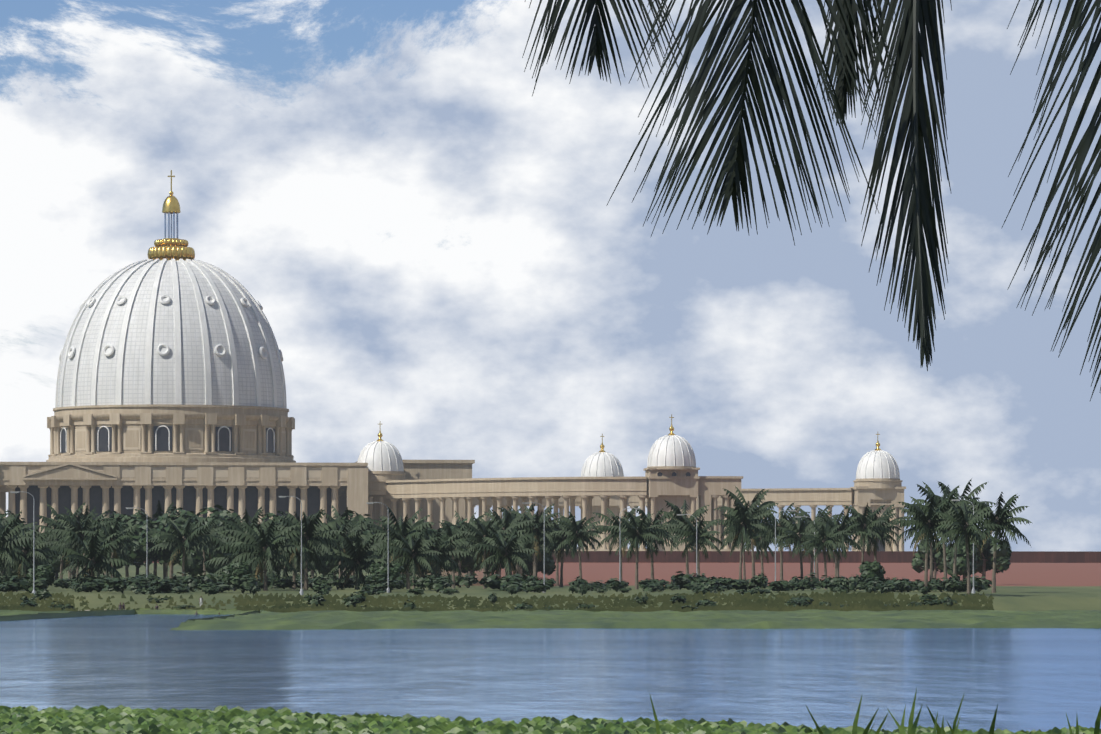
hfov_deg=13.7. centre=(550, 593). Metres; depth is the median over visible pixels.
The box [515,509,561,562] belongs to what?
palm tree
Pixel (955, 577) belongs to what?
shrub
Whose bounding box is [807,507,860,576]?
palm tree
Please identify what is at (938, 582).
shrub
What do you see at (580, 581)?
shrub
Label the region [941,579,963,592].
shrub
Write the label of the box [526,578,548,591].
shrub
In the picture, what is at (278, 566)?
broadleaf tree
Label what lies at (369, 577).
shrub
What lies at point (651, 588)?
shrub
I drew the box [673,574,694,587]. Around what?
shrub
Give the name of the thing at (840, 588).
shrub
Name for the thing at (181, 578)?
shrub
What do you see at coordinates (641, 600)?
shrub
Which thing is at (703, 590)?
shrub
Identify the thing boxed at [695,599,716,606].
shrub
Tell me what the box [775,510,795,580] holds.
lamp post
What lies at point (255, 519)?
palm tree
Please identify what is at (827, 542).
palm tree
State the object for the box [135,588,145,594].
shrub
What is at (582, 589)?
shrub
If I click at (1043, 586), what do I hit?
ground
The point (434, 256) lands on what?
sky
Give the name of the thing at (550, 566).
broadleaf tree
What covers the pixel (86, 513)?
palm tree
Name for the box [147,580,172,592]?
shrub
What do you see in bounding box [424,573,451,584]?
shrub
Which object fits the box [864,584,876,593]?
shrub
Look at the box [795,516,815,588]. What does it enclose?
lamp post
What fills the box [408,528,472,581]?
palm tree
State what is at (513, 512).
palm tree
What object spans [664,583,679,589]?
shrub
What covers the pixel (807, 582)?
shrub
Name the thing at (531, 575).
shrub
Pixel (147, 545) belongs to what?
lamp post
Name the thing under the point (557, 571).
palm tree
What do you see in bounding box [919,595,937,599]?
shrub
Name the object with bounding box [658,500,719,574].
palm tree
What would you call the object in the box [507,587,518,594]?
shrub
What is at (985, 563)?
broadleaf tree
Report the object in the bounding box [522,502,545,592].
lamp post
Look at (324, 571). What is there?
broadleaf tree
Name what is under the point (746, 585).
shrub
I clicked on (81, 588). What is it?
shrub
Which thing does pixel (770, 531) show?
palm tree
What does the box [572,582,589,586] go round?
shrub
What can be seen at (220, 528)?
palm tree
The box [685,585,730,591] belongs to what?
shrub
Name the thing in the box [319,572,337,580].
shrub
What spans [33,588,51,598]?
shrub
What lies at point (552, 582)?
shrub
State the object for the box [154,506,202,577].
broadleaf tree
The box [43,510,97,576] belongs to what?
palm tree
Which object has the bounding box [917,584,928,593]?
shrub
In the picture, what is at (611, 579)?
shrub
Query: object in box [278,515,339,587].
palm tree
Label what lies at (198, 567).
broadleaf tree
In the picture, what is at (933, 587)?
shrub
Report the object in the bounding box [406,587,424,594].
shrub
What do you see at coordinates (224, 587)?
shrub
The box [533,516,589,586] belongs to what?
palm tree
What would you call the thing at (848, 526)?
palm tree
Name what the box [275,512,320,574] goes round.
palm tree
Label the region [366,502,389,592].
lamp post
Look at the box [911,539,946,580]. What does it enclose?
broadleaf tree
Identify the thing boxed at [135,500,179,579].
palm tree
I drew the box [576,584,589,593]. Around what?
shrub
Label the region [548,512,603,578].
palm tree
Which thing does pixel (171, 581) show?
shrub
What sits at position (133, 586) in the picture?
shrub
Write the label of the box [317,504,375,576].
palm tree
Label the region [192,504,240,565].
broadleaf tree
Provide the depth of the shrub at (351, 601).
675.90 m
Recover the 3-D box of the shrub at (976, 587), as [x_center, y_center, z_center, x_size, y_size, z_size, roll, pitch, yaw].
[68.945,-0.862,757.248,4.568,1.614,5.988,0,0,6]
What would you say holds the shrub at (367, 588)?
on the ground
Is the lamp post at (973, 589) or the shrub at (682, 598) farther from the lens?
the lamp post at (973, 589)
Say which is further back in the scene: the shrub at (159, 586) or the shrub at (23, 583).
the shrub at (159, 586)
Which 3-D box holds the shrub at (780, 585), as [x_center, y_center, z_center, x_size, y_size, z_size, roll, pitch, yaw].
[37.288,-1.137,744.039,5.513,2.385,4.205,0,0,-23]
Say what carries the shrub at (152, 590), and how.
on the ground
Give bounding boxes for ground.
[0,563,1100,610]
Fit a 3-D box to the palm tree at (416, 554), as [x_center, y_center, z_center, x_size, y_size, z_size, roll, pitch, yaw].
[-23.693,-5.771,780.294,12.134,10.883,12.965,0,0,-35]
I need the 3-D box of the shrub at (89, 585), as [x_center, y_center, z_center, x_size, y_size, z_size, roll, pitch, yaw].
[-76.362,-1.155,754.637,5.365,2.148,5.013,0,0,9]
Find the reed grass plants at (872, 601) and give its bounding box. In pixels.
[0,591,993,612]
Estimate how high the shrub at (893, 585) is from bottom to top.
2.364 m
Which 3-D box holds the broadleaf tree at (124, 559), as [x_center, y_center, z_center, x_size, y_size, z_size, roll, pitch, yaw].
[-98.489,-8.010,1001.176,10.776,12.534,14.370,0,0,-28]
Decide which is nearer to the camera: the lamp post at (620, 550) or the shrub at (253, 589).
the shrub at (253, 589)
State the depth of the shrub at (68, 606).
657.95 m
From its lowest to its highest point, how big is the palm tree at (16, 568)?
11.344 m
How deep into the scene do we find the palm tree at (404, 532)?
807.47 m
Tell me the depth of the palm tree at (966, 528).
701.29 m
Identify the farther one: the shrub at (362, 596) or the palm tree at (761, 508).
the palm tree at (761, 508)
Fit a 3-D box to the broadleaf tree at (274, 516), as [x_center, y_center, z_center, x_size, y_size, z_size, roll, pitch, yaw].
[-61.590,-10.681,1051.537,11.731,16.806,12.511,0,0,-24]
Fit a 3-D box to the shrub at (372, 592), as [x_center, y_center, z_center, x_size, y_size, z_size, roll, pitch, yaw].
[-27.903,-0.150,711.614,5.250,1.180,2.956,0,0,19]
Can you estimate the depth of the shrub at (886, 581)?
763.10 m
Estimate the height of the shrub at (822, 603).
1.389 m
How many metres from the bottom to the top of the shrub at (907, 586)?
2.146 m
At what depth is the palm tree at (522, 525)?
869.86 m
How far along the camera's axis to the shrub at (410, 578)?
836.91 m
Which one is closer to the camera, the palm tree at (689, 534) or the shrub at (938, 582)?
the shrub at (938, 582)
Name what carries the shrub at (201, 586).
on the ground
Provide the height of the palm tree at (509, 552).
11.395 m
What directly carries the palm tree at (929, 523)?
on the ground
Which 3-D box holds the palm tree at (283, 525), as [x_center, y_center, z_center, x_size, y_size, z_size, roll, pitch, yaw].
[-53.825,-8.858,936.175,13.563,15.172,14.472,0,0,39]
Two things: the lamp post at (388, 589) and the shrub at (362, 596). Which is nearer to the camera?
the shrub at (362, 596)
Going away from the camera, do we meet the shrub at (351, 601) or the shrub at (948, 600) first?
the shrub at (948, 600)
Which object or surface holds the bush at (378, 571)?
on the ground
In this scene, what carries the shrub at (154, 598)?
on the ground
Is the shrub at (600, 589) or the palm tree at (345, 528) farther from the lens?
the palm tree at (345, 528)
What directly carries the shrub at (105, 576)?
on the ground
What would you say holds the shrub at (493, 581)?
on the ground
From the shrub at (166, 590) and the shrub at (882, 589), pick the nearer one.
the shrub at (882, 589)
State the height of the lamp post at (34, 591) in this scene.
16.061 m
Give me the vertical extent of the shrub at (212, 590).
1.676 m
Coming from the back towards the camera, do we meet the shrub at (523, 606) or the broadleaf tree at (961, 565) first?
the broadleaf tree at (961, 565)
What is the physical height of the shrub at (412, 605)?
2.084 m
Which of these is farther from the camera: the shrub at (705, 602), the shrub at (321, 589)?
the shrub at (321, 589)
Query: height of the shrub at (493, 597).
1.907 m
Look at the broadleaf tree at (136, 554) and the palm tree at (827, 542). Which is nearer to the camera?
the palm tree at (827, 542)
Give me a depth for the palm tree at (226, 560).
826.45 m
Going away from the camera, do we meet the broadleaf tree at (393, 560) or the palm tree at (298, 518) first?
the broadleaf tree at (393, 560)
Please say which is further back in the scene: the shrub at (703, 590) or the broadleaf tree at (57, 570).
the broadleaf tree at (57, 570)
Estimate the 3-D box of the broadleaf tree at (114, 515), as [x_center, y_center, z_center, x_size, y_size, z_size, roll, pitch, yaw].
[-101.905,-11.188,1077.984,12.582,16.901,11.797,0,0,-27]
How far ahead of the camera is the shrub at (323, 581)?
780.10 m
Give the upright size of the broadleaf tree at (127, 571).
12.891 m
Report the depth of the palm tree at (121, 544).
857.27 m
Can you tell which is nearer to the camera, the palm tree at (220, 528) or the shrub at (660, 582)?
the shrub at (660, 582)
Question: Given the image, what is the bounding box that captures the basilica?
[0,170,1100,563]
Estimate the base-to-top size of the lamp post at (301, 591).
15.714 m
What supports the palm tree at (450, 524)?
on the ground
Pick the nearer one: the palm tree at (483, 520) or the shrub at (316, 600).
the shrub at (316, 600)
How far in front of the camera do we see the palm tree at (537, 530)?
882.86 m
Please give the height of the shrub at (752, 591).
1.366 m
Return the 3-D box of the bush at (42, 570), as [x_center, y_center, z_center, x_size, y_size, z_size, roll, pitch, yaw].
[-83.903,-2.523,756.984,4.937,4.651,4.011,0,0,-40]
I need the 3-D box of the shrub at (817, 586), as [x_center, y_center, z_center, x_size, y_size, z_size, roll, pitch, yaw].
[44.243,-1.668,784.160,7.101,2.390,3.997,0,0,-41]
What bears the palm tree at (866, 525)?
on the ground
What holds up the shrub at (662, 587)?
on the ground
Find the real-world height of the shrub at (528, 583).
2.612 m
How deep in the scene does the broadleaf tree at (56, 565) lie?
1017.41 m
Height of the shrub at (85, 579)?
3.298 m
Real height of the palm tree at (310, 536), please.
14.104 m
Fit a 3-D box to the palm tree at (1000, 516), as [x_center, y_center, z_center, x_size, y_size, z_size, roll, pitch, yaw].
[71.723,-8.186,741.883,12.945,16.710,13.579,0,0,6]
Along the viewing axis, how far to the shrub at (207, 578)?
813.04 m
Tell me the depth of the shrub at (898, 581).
758.67 m
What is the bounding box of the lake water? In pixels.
[0,614,1100,732]
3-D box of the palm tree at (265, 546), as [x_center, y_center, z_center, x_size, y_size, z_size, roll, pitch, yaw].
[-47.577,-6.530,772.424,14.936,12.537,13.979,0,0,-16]
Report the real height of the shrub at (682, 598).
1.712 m
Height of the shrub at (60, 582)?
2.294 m
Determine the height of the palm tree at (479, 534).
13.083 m
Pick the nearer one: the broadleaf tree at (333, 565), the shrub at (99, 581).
the shrub at (99, 581)
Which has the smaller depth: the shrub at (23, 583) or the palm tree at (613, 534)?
the shrub at (23, 583)
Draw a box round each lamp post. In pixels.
[10,491,35,593]
[126,507,147,577]
[279,496,302,594]
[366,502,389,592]
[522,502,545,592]
[619,508,640,581]
[677,514,696,572]
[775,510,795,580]
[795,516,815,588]
[951,499,974,592]
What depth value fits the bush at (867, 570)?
789.94 m
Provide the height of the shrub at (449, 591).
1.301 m
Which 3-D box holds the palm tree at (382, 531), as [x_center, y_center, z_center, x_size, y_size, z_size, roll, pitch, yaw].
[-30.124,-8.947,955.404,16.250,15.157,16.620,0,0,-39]
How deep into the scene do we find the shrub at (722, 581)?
766.72 m
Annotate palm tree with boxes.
[0,511,41,570]
[0,514,17,528]
[0,519,37,578]
[0,526,61,576]
[0,546,58,577]
[0,556,17,575]
[28,501,86,579]
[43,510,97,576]
[45,506,115,567]
[51,525,106,576]
[51,528,129,590]
[53,505,121,576]
[78,515,142,577]
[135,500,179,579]
[148,516,220,576]
[180,515,226,574]
[204,527,270,588]
[210,507,280,553]
[213,517,284,586]
[226,519,313,590]
[230,516,270,563]
[261,516,309,568]
[262,524,331,588]
[271,508,350,589]
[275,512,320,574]
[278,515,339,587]
[289,535,329,574]
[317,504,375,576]
[318,520,363,586]
[318,529,391,589]
[361,514,435,574]
[362,517,428,564]
[370,505,439,588]
[380,528,441,588]
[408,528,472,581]
[432,520,475,587]
[442,511,485,574]
[457,518,510,588]
[457,522,527,588]
[461,516,518,575]
[471,507,528,577]
[473,526,536,576]
[480,509,537,572]
[485,504,538,573]
[497,503,547,575]
[508,504,567,577]
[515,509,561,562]
[517,519,558,575]
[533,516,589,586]
[545,517,579,584]
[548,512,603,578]
[593,506,642,580]
[606,512,672,588]
[620,506,682,579]
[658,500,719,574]
[670,515,723,574]
[713,486,784,587]
[714,498,773,578]
[718,517,750,578]
[736,530,789,576]
[756,503,811,580]
[769,515,827,579]
[792,505,844,577]
[795,514,823,580]
[797,522,852,588]
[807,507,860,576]
[816,512,870,576]
[831,503,893,563]
[849,504,908,560]
[888,494,962,593]
[894,496,961,579]
[906,481,972,579]
[926,479,995,575]
[933,500,1005,594]
[967,492,1031,592]
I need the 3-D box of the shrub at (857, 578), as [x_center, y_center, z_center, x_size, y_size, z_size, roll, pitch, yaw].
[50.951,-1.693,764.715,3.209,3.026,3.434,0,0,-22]
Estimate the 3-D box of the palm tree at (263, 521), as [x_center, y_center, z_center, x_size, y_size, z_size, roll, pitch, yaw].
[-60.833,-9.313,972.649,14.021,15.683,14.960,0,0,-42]
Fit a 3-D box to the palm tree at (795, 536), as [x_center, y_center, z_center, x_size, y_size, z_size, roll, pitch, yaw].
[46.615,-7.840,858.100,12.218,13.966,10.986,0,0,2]
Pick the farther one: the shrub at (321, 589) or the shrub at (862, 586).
the shrub at (862, 586)
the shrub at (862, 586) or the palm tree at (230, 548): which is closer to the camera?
the shrub at (862, 586)
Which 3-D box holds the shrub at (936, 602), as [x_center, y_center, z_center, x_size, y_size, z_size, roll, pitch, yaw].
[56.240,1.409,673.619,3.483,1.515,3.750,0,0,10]
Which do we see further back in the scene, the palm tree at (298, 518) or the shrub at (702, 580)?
the palm tree at (298, 518)
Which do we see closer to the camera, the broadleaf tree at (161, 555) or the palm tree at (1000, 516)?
the palm tree at (1000, 516)
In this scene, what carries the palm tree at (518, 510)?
on the ground
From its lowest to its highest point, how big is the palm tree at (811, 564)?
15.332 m
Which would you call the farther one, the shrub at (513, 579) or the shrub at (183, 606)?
the shrub at (513, 579)
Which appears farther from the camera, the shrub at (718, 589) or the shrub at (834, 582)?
the shrub at (834, 582)
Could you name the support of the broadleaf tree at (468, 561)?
on the ground
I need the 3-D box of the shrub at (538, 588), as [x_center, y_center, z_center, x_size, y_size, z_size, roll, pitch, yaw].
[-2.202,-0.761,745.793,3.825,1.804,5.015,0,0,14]
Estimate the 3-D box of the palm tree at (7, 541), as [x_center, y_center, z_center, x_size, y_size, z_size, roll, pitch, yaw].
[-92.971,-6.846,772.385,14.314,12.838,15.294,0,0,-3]
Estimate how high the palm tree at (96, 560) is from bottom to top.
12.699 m
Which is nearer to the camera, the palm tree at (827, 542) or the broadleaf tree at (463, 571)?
the palm tree at (827, 542)
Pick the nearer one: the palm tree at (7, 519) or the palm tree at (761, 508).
the palm tree at (761, 508)
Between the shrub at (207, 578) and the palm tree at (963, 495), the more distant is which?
the palm tree at (963, 495)
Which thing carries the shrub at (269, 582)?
on the ground
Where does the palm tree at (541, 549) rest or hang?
on the ground
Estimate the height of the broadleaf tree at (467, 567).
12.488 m
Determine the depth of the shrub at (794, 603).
663.12 m
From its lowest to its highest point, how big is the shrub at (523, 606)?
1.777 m
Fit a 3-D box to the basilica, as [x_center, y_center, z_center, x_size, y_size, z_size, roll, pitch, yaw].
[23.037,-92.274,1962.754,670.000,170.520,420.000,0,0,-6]
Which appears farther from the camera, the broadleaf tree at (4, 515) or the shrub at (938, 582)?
the broadleaf tree at (4, 515)
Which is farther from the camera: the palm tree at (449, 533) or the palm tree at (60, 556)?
the palm tree at (60, 556)
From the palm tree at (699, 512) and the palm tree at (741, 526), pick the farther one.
the palm tree at (699, 512)
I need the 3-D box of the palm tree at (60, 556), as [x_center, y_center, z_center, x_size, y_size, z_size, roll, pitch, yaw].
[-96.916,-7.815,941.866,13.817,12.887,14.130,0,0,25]
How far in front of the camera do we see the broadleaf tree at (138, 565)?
1093.69 m
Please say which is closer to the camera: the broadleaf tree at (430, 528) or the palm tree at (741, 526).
the palm tree at (741, 526)
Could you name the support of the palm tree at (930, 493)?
on the ground
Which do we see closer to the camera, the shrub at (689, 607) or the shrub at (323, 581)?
the shrub at (689, 607)
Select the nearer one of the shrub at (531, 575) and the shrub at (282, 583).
the shrub at (282, 583)
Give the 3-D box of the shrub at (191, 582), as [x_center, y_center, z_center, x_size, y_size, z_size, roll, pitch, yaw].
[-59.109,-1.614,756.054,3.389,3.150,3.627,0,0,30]
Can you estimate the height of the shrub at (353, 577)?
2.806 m
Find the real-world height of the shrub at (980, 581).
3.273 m
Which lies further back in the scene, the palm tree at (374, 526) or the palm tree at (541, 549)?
the palm tree at (374, 526)
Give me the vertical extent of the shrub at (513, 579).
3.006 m
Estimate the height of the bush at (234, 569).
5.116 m
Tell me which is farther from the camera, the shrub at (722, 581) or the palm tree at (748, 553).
the palm tree at (748, 553)
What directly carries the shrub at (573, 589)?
on the ground
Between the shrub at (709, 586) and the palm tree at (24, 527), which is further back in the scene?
the palm tree at (24, 527)
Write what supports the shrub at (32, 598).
on the ground
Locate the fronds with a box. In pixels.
[522,0,1100,400]
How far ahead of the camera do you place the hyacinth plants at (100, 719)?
79.79 m
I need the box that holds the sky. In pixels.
[0,0,1100,550]
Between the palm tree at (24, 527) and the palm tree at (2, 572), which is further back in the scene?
the palm tree at (2, 572)
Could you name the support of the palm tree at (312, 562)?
on the ground
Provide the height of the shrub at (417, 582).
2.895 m
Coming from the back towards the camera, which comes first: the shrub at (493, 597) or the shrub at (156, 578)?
the shrub at (156, 578)
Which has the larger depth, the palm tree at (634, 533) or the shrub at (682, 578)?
the palm tree at (634, 533)
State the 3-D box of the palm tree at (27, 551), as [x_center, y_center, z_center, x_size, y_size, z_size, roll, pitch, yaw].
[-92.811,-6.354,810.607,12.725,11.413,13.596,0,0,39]
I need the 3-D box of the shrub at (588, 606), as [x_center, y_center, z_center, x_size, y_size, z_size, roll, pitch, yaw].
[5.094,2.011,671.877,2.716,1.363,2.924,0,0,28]
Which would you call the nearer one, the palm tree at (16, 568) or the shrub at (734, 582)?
the shrub at (734, 582)
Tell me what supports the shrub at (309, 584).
on the ground
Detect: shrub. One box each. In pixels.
[0,575,17,579]
[0,580,18,592]
[6,573,51,592]
[19,599,37,606]
[20,594,34,601]
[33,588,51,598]
[48,601,73,610]
[52,577,76,588]
[68,580,102,591]
[72,582,85,591]
[77,573,96,591]
[82,575,119,591]
[101,573,110,578]
[102,577,130,593]
[126,574,154,582]
[126,578,150,593]
[135,572,159,581]
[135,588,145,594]
[145,587,158,594]
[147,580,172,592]
[147,597,167,602]
[156,582,174,592]
[159,577,182,591]
[171,584,191,593]
[172,571,201,586]
[173,604,195,608]
[183,574,200,591]
[195,582,217,593]
[198,571,221,583]
[202,587,219,595]
[208,581,237,591]
[227,574,257,592]
[247,585,260,593]
[253,578,268,588]
[258,574,273,586]
[268,577,295,588]
[287,575,312,580]
[296,578,312,587]
[304,593,325,605]
[311,576,336,587]
[311,583,330,593]
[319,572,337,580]
[328,576,354,589]
[336,575,362,584]
[342,596,361,606]
[349,592,365,601]
[356,589,386,594]
[361,583,370,591]
[363,574,376,585]
[364,582,387,590]
[378,577,402,592]
[397,576,411,588]
[398,574,415,588]
[402,599,415,609]
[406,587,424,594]
[411,575,433,590]
[422,576,449,592]
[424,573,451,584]
[439,588,459,594]
[444,577,456,587]
[455,573,478,587]
[475,571,510,588]
[488,593,497,603]
[500,582,525,591]
[501,575,529,587]
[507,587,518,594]
[514,602,532,609]
[520,578,536,592]
[521,573,536,578]
[525,584,549,592]
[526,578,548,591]
[533,576,555,586]
[568,586,578,593]
[571,576,585,586]
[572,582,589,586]
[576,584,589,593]
[576,603,594,608]
[578,585,586,594]
[587,581,604,590]
[593,586,610,592]
[604,578,628,588]
[606,581,627,591]
[618,587,631,592]
[634,593,648,603]
[638,579,668,585]
[639,583,661,591]
[645,578,665,585]
[654,584,664,591]
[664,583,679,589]
[670,593,686,602]
[671,571,697,589]
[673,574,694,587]
[681,605,699,610]
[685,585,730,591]
[690,576,719,589]
[693,587,711,594]
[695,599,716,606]
[698,583,715,590]
[710,576,734,588]
[723,578,747,589]
[732,579,754,589]
[735,587,763,594]
[749,573,767,588]
[760,588,770,593]
[768,580,797,592]
[784,598,811,606]
[789,572,818,590]
[790,596,813,601]
[797,577,823,589]
[818,575,832,590]
[819,601,830,605]
[822,575,845,587]
[833,585,848,592]
[840,576,856,591]
[848,574,864,590]
[855,576,884,589]
[860,582,884,592]
[863,579,900,590]
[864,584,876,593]
[872,577,896,589]
[878,584,892,592]
[889,578,915,591]
[897,580,916,591]
[907,602,931,605]
[915,579,942,591]
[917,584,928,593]
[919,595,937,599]
[922,598,943,605]
[928,577,945,591]
[931,578,947,591]
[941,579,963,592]
[943,596,952,605]
[949,574,960,580]
[950,579,974,591]
[962,584,981,590]
[963,573,991,591]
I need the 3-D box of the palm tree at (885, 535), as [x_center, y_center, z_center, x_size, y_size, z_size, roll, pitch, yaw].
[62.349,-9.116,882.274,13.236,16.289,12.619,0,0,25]
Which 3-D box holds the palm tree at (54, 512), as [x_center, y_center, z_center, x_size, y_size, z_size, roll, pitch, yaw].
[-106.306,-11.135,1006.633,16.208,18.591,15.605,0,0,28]
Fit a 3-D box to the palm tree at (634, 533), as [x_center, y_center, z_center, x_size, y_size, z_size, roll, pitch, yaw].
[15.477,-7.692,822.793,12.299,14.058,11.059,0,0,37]
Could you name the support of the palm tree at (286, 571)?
on the ground
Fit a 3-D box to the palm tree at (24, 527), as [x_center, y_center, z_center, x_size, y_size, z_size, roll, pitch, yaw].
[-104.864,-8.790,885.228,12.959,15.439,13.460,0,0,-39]
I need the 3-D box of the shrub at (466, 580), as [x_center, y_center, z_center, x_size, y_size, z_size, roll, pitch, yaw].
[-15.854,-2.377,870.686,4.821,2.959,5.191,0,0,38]
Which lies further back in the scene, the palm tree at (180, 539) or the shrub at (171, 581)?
the palm tree at (180, 539)
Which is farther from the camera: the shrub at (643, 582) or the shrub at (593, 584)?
the shrub at (643, 582)
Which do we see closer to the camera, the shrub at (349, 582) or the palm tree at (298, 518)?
the shrub at (349, 582)
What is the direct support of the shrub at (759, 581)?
on the ground
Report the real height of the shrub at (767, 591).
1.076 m
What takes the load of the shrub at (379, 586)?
on the ground
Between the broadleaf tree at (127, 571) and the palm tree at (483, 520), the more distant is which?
the broadleaf tree at (127, 571)
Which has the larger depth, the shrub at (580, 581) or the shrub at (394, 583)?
the shrub at (580, 581)
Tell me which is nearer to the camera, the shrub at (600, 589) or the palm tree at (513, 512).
the shrub at (600, 589)
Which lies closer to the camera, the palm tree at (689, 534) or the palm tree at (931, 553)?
the palm tree at (689, 534)
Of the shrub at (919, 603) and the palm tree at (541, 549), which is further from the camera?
the palm tree at (541, 549)
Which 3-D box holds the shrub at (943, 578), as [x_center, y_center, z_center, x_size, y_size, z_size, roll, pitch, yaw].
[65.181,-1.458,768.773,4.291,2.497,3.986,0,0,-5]
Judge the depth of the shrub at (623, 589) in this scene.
742.98 m
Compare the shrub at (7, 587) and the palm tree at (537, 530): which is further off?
the palm tree at (537, 530)
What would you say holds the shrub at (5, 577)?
on the ground
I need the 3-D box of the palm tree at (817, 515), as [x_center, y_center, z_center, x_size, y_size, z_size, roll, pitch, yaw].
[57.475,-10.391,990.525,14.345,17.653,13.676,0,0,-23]
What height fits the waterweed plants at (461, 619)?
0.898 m
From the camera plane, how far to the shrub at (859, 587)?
762.50 m
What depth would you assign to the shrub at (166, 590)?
748.79 m
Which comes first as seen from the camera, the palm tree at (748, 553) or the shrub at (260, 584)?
the shrub at (260, 584)
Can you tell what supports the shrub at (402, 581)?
on the ground
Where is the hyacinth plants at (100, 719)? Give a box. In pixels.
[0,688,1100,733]
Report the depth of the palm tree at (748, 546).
914.37 m
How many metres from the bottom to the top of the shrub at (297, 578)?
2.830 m
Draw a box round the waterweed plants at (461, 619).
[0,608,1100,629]
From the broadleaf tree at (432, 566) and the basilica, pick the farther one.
the basilica
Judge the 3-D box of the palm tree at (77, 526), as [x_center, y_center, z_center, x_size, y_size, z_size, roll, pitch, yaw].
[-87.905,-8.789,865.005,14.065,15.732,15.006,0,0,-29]
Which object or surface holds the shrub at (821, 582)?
on the ground
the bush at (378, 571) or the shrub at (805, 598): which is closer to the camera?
the shrub at (805, 598)
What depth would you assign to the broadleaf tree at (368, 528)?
1008.77 m
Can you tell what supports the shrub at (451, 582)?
on the ground
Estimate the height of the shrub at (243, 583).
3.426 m
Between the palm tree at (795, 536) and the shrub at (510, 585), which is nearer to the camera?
the shrub at (510, 585)
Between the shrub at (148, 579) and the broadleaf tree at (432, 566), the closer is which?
the shrub at (148, 579)
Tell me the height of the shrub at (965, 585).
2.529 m
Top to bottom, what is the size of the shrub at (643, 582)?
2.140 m
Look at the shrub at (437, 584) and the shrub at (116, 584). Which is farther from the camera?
the shrub at (437, 584)
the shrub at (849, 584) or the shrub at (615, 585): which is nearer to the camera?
the shrub at (849, 584)
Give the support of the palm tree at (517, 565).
on the ground
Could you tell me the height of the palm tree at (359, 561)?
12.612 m
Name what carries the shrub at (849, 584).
on the ground
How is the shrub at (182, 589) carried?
on the ground
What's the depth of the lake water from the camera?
173.02 m
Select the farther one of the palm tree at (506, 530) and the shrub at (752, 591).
the palm tree at (506, 530)
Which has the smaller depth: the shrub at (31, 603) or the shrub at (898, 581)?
the shrub at (31, 603)
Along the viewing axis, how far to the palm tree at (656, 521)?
864.00 m
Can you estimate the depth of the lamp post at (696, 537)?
805.41 m
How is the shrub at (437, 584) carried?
on the ground
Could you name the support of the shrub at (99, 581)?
on the ground
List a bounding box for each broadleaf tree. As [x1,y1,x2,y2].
[0,510,25,524]
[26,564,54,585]
[28,536,64,568]
[54,560,69,573]
[81,530,129,576]
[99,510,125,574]
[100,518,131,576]
[114,512,152,573]
[125,562,133,576]
[129,556,153,574]
[139,513,177,575]
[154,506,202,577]
[179,542,220,575]
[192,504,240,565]
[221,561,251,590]
[257,510,287,528]
[261,549,296,574]
[307,552,338,575]
[316,560,342,578]
[330,510,376,575]
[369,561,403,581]
[372,528,428,574]
[409,563,434,576]
[426,526,443,575]
[442,532,467,574]
[447,559,501,583]
[448,518,479,575]
[515,549,555,574]
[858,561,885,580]
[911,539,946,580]
[942,542,980,578]
[961,533,1011,579]

